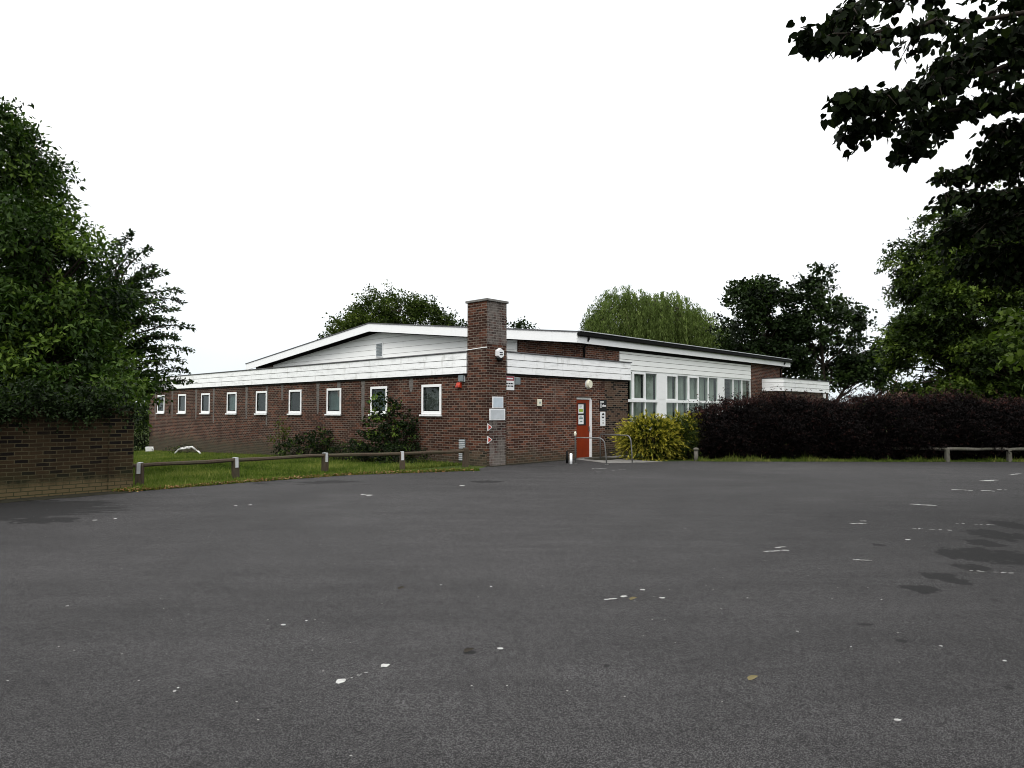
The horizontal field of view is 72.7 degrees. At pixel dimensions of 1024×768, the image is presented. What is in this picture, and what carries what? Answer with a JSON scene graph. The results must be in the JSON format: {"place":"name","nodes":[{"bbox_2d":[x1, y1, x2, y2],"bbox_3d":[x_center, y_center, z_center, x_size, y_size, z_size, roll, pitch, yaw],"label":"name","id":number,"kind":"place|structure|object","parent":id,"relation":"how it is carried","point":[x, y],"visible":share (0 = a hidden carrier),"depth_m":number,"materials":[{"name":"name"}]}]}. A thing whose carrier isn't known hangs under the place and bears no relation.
{"place":"outdoors","nodes":[
{"label":"outdoors","id":0,"kind":"place"},
{"bbox_2d":[0,459,1023,767],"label":"car park","id":1,"kind":"structure","parent":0,"point":[258,621],"depth_m":5.45,"materials":[{"name":"grey asphalt"}]},
{"bbox_2d":[0,491,134,502],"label":"soil strip","id":2,"kind":"object","parent":1,"relation":"on","point":[55,496],"visible":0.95,"depth_m":13.26,"materials":[{"name":"brown soil"}]},
{"bbox_2d":[114,468,474,491],"bbox_3d":[-4.723,2.260,16.883,8.742,0.156,1.329,2,-3,-36],"label":"soil strip","id":3,"kind":"object","parent":1,"relation":"on","point":[279,478],"visible":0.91,"depth_m":16.37,"materials":[{"name":"brown soil"}]},
{"bbox_2d":[488,459,574,466],"bbox_3d":[0.753,2.470,21.871,0.316,0.001,4.200,-2,-3,43],"label":"soil strip","id":4,"kind":"object","parent":1,"relation":"on","point":[529,463],"visible":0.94,"depth_m":21.50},
{"bbox_2d":[68,474,1013,720],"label":"parking markings","id":5,"kind":"object","parent":1,"relation":"on","point":[338,681],"visible":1,"depth_m":6.48,"materials":[{"name":"white paint"}]},
{"bbox_2d":[573,437,608,464],"bbox_3d":[2.412,2.070,21.285,1.141,0.879,0.120,-1,-2,28],"label":"handrail","id":6,"kind":"object","parent":1,"relation":"on","point":[592,438],"visible":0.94,"depth_m":21.24,"materials":[{"name":"metal"}]},
{"bbox_2d":[747,675,756,679],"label":"fallen leaf","id":7,"kind":"object","parent":1,"relation":"on","point":[750,677],"visible":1,"depth_m":4.25,"materials":[{"name":"yellow plant"}]},
{"bbox_2d":[0,0,1023,402],"label":"sky","id":8,"kind":"structure","parent":0,"point":[281,160],"materials":[{"name":"white"}]},
{"bbox_2d":[112,426,1023,491],"bbox_3d":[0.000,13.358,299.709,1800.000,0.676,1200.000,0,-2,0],"label":"ground","id":9,"kind":"structure","parent":0,"point":[483,466],"depth_m":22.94,"materials":[{"name":"green plant"}]},
{"bbox_2d":[0,407,133,499],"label":"garden wall","id":10,"kind":"structure","parent":9,"relation":"on","point":[42,458],"depth_m":13.56,"materials":[{"name":"brick"}]},
{"bbox_2d":[0,372,145,433],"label":"ivy","id":11,"kind":"object","parent":10,"relation":"attached to","point":[52,407],"visible":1,"depth_m":13.43,"materials":[{"name":"green plant"}]},
{"bbox_2d":[0,96,180,427],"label":"chestnut tree","id":12,"kind":"object","parent":9,"relation":"on","point":[55,322],"visible":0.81,"depth_m":16.97,"materials":[{"name":"green plant"}]},
{"bbox_2d":[74,228,197,407],"bbox_3d":[-11.840,-0.914,20.383,4.583,7.381,4.373,2,-3,-35],"label":"cherry tree","id":13,"kind":"object","parent":9,"relation":"on","point":[135,279],"visible":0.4,"depth_m":20.70,"materials":[{"name":"green plant"}]},
{"bbox_2d":[130,400,151,450],"bbox_3d":[-21.274,2.408,40.128,5.806,4.065,4.236,0,-2,0],"label":"holly bush","id":14,"kind":"object","parent":9,"relation":"on","point":[138,428],"visible":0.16,"depth_m":39.63,"materials":[{"name":"green plant"}]},
{"bbox_2d":[145,447,153,450],"bbox_3d":[-18.745,3.417,36.045,0.406,0.330,0.268,1,-2,-17],"label":"plastic crate","id":15,"kind":"object","parent":9,"relation":"on","point":[149,448],"visible":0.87,"depth_m":35.93,"materials":[{"name":"white plastic"}]},
{"bbox_2d":[163,444,201,453],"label":"weed clump","id":16,"kind":"object","parent":9,"relation":"on","point":[177,449],"visible":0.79,"depth_m":32.90,"materials":[{"name":"green plant"}]},
{"bbox_2d":[267,416,291,455],"bbox_3d":[-9.085,2.065,27.161,1.087,1.633,0.757,0,-2,0],"label":"sapling","id":17,"kind":"object","parent":9,"relation":"on","point":[286,434],"visible":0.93,"depth_m":27.11,"materials":[{"name":"green plant"}]},
{"bbox_2d":[133,448,468,484],"bbox_3d":[-5.568,2.189,17.589,10.118,0.863,1.032,2,-3,-38],"label":"knee rail fence","id":18,"kind":"object","parent":9,"relation":"on","point":[140,466],"visible":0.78,"depth_m":17.79,"materials":[{"name":"wood"}]},
{"bbox_2d":[271,425,334,458],"bbox_3d":[-7.710,2.364,26.145,2.827,1.634,1.792,0,-2,0],"label":"laurel bush","id":19,"kind":"object","parent":9,"relation":"on","point":[293,442],"visible":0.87,"depth_m":26.01,"materials":[{"name":"green plant"}]},
{"bbox_2d":[320,438,366,461],"bbox_3d":[-5.628,2.300,23.622,1.687,0.942,1.244,0,-2,0],"label":"ground shrub","id":20,"kind":"object","parent":9,"relation":"on","point":[338,448],"visible":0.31,"depth_m":23.55,"materials":[{"name":"green plant"}]},
{"bbox_2d":[340,441,390,462],"bbox_3d":[-4.658,2.252,22.343,1.794,0.992,1.420,0,-2,0],"label":"ground shrub","id":21,"kind":"object","parent":9,"relation":"on","point":[359,450],"visible":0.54,"depth_m":22.26,"materials":[{"name":"green plant"}]},
{"bbox_2d":[348,388,420,461],"bbox_3d":[-4.073,1.545,22.544,2.537,2.835,1.840,0,-2,0],"label":"elder bush","id":22,"kind":"object","parent":9,"relation":"on","point":[396,434],"visible":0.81,"depth_m":22.43,"materials":[{"name":"green plant"}]},
{"bbox_2d":[318,279,463,337],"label":"oak tree","id":23,"kind":"object","parent":9,"relation":"on","point":[421,310],"visible":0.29,"depth_m":64.39,"materials":[{"name":"green plant"}]},
{"bbox_2d":[370,438,434,463],"bbox_3d":[-3.444,2.179,21.360,2.023,1.012,1.396,-1,-2,25],"label":"ground shrub","id":24,"kind":"object","parent":9,"relation":"on","point":[396,458],"visible":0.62,"depth_m":21.32,"materials":[{"name":"green plant"}]},
{"bbox_2d":[149,298,829,466],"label":"community hall","id":25,"kind":"structure","parent":9,"relation":"on","point":[334,382],"depth_m":26.35,"materials":[{"name":"brown brick"}]},
{"bbox_2d":[156,395,164,413],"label":"window","id":26,"kind":"structure","parent":25,"relation":"in","point":[160,410],"depth_m":37.85,"materials":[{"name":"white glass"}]},
{"bbox_2d":[176,394,185,413],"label":"window","id":27,"kind":"structure","parent":25,"relation":"in","point":[181,397],"depth_m":35.95,"materials":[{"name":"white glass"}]},
{"bbox_2d":[199,393,209,413],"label":"window","id":28,"kind":"structure","parent":25,"relation":"in","point":[205,397],"depth_m":34.03,"materials":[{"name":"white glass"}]},
{"bbox_2d":[225,392,236,413],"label":"window","id":29,"kind":"structure","parent":25,"relation":"in","point":[231,396],"depth_m":32.07,"materials":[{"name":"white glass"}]},
{"bbox_2d":[254,391,266,414],"bbox_3d":[-10.791,0.789,30.031,1.170,1.160,0.180,-2,-3,43],"label":"window","id":30,"kind":"structure","parent":25,"relation":"in","point":[261,401],"depth_m":30.16,"materials":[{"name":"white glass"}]},
{"bbox_2d":[287,390,301,414],"bbox_3d":[-8.735,0.716,28.102,1.170,1.160,0.180,-2,-3,43],"label":"window","id":31,"kind":"structure","parent":25,"relation":"in","point":[295,396],"depth_m":28.21,"materials":[{"name":"white glass"}]},
{"bbox_2d":[324,388,340,414],"bbox_3d":[-6.679,0.643,26.175,1.170,1.160,0.180,-2,-3,43],"label":"window","id":32,"kind":"structure","parent":25,"relation":"in","point":[333,402],"depth_m":26.30,"materials":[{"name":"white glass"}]},
{"bbox_2d":[368,386,386,415],"bbox_3d":[-4.624,0.569,24.242,1.170,1.160,0.180,-2,-3,43],"label":"window","id":33,"kind":"structure","parent":25,"relation":"in","point":[372,389],"depth_m":24.35,"materials":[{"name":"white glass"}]},
{"bbox_2d":[419,384,441,415],"bbox_3d":[-2.568,0.496,22.313,1.170,1.160,0.180,-2,-3,43],"label":"window","id":34,"kind":"structure","parent":25,"relation":"in","point":[431,395],"depth_m":22.40,"materials":[{"name":"white glass"}]},
{"bbox_2d":[455,382,461,387],"bbox_3d":[-1.645,0.030,21.364,0.176,0.176,0.112,-2,-3,43],"label":"siren box","id":35,"kind":"object","parent":25,"relation":"attached to","point":[458,384],"visible":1,"depth_m":21.34,"materials":[{"name":"red plastic"}]},
{"bbox_2d":[458,375,464,381],"bbox_3d":[-1.546,-0.168,21.302,0.260,0.210,0.080,-2,-3,43],"label":"junction box","id":36,"kind":"object","parent":25,"relation":"attached to","point":[461,378],"visible":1,"depth_m":21.25,"materials":[{"name":"metal"}]},
{"bbox_2d":[489,409,504,419],"bbox_3d":[-0.439,0.908,20.772,0.027,0.340,0.660,-2,-3,43],"label":"sign panel","id":37,"kind":"object","parent":25,"relation":"attached to","point":[496,414],"visible":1,"depth_m":20.75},
{"bbox_2d":[492,397,502,407],"bbox_3d":[-0.425,0.549,20.800,0.027,0.340,0.460,-2,-3,43],"label":"sign panel","id":38,"kind":"object","parent":25,"relation":"attached to","point":[497,402],"visible":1,"depth_m":20.77,"materials":[{"name":"white plastic"}]},
{"bbox_2d":[495,348,503,360],"bbox_3d":[-0.360,-0.897,20.877,0.106,0.375,0.286,-2,-3,43],"label":"alarm box","id":39,"kind":"object","parent":25,"relation":"attached to","point":[499,353],"visible":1,"depth_m":20.82,"materials":[{"name":"white plastic"}]},
{"bbox_2d":[506,376,513,389],"bbox_3d":[-0.071,-0.033,21.299,0.024,0.440,0.400,-2,-3,43],"label":"warning sign","id":40,"kind":"object","parent":25,"relation":"attached to","point":[510,383],"visible":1,"depth_m":21.31,"materials":[{"name":"white plastic"}]},
{"bbox_2d":[514,377,519,384],"bbox_3d":[0.172,-0.092,21.526,0.070,0.235,0.230,-2,-3,43],"label":"junction box","id":41,"kind":"object","parent":25,"relation":"attached to","point":[516,380],"visible":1,"depth_m":21.47,"materials":[{"name":"metal"}]},
{"bbox_2d":[537,399,541,405],"bbox_3d":[0.878,0.594,22.264,0.054,0.220,0.200,-2,-3,43],"label":"wall box","id":42,"kind":"object","parent":25,"relation":"attached to","point":[539,402],"visible":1,"depth_m":22.23,"materials":[{"name":"beige plastic"}]},
{"bbox_2d":[578,404,583,412],"bbox_3d":[2.380,0.861,24.007,0.008,0.310,0.290,-2,-3,43],"label":"notice","id":43,"kind":"object","parent":25,"relation":"attached to","point":[580,408],"visible":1,"depth_m":24.01,"materials":[{"name":"white paper"}]},
{"bbox_2d":[578,415,583,423],"bbox_3d":[2.380,1.230,23.993,0.008,0.310,0.290,-2,-3,43],"label":"notice","id":44,"kind":"object","parent":25,"relation":"attached to","point":[580,419],"visible":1,"depth_m":23.99,"materials":[{"name":"white paper"}]},
{"bbox_2d":[577,399,589,457],"bbox_3d":[2.435,1.535,24.053,0.090,1.995,0.780,-2,-3,43],"label":"door","id":45,"kind":"structure","parent":25,"relation":"in","point":[583,430],"depth_m":24.10,"materials":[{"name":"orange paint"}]},
{"bbox_2d":[585,379,592,388],"bbox_3d":[2.672,0.005,24.142,0.129,0.330,0.300,-2,-3,43],"label":"bulkhead lamp","id":46,"kind":"object","parent":25,"relation":"attached to","point":[588,383],"visible":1,"depth_m":24.07,"materials":[{"name":"white plastic"}]},
{"bbox_2d":[600,412,604,425],"bbox_3d":[3.233,1.240,24.777,0.016,0.500,0.300,-2,-3,43],"label":"camera sign","id":47,"kind":"object","parent":25,"relation":"attached to","point":[602,418],"visible":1,"depth_m":24.75,"materials":[{"name":"white plastic"}]},
{"bbox_2d":[599,400,606,410],"bbox_3d":[3.246,0.761,24.810,0.016,0.400,0.420,-2,-3,43],"label":"door sign","id":48,"kind":"object","parent":25,"relation":"attached to","point":[602,405],"visible":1,"depth_m":24.80,"materials":[{"name":"black plastic"}]},
{"bbox_2d":[628,370,657,429],"bbox_3d":[5.084,0.623,28.284,0.257,2.500,2.790,-2,-3,43],"label":"window","id":49,"kind":"structure","parent":25,"relation":"in","point":[635,400],"depth_m":28.54,"materials":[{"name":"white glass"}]},
{"bbox_2d":[666,373,718,423],"bbox_3d":[8.137,0.746,31.533,0.257,2.500,4.770,-2,-3,43],"label":"window","id":50,"kind":"structure","parent":25,"relation":"in","point":[678,399],"depth_m":31.17,"materials":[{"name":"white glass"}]},
{"bbox_2d":[724,377,750,409],"bbox_3d":[11.201,0.869,34.792,0.255,2.500,2.940,-2,-3,43],"label":"window","id":51,"kind":"structure","parent":25,"relation":"in","point":[733,381],"depth_m":35.08,"materials":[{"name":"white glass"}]},
{"bbox_2d":[455,316,539,328],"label":"ash tree","id":52,"kind":"object","parent":9,"relation":"on","point":[519,324],"visible":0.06,"depth_m":63.73,"materials":[{"name":"green plant"}]},
{"bbox_2d":[134,377,898,427],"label":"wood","id":53,"kind":"object","parent":9,"relation":"on","point":[149,404],"depth_m":92.23,"materials":[{"name":"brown plant"}]},
{"bbox_2d":[580,284,733,348],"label":"willow tree","id":54,"kind":"object","parent":9,"relation":"on","point":[663,319],"visible":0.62,"depth_m":57.98,"materials":[{"name":"green plant"}]},
{"bbox_2d":[610,409,705,460],"bbox_3d":[5.171,1.726,23.841,3.804,1.834,2.944,0,-2,0],"label":"golden shrub","id":55,"kind":"object","parent":9,"relation":"on","point":[662,446],"visible":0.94,"depth_m":23.30,"materials":[{"name":"yellow plant"}]},
{"bbox_2d":[669,418,703,459],"bbox_3d":[5.933,1.967,23.553,1.779,1.655,1.690,0,-2,0],"label":"green shrub","id":56,"kind":"object","parent":9,"relation":"on","point":[690,443],"visible":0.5,"depth_m":23.30,"materials":[{"name":"green plant"}]},
{"bbox_2d":[693,448,698,460],"bbox_3d":[5.975,2.336,22.588,0.175,0.546,0.184,0,-2,0],"label":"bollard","id":57,"kind":"object","parent":9,"relation":"on","point":[695,453],"visible":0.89,"depth_m":22.53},
{"bbox_2d":[705,273,814,377],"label":"maple tree","id":58,"kind":"object","parent":9,"relation":"on","point":[756,301],"visible":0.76,"depth_m":48.99,"materials":[{"name":"green plant"}]},
{"bbox_2d":[768,261,902,399],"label":"maple tree","id":59,"kind":"object","parent":9,"relation":"on","point":[844,370],"visible":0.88,"depth_m":49.44,"materials":[{"name":"green plant"}]},
{"bbox_2d":[682,383,1023,460],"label":"purple hedge","id":60,"kind":"object","parent":9,"relation":"on","point":[836,428],"visible":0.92,"depth_m":22.89,"materials":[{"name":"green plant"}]},
{"bbox_2d":[785,0,1023,297],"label":"lime tree","id":61,"kind":"object","parent":9,"relation":"on","point":[999,153],"visible":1,"depth_m":6.63,"materials":[{"name":"green plant"}]},
{"bbox_2d":[867,181,1023,411],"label":"sycamore tree","id":62,"kind":"object","parent":9,"relation":"on","point":[948,336],"visible":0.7,"depth_m":29.30,"materials":[{"name":"green plant"}]},
{"bbox_2d":[878,447,1023,461],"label":"knee rail fence","id":63,"kind":"object","parent":9,"relation":"on","point":[948,449],"visible":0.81,"depth_m":22.35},
{"bbox_2d":[980,307,1023,389],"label":"young lime tree","id":64,"kind":"object","parent":9,"relation":"on","point":[1017,337],"visible":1,"depth_m":12.69,"materials":[{"name":"green plant"}]},
{"bbox_2d":[578,455,657,462],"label":"path","id":65,"kind":"structure","parent":0,"point":[623,460],"depth_m":22.77,"materials":[{"name":"concrete"}]},
{"bbox_2d":[585,457,622,459],"bbox_3d":[3.097,2.520,23.487,0.840,0.019,1.040,-2,-3,43],"label":"door mat","id":66,"kind":"object","parent":65,"relation":"on","point":[604,458],"depth_m":23.43,"materials":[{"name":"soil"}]},
{"bbox_2d":[600,434,633,462],"bbox_3d":[3.344,2.088,22.422,0.120,0.929,1.696,1,-3,-32],"label":"handrail","id":67,"kind":"object","parent":65,"relation":"on","point":[617,435],"visible":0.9,"depth_m":22.24,"materials":[{"name":"metal"}]}
]}

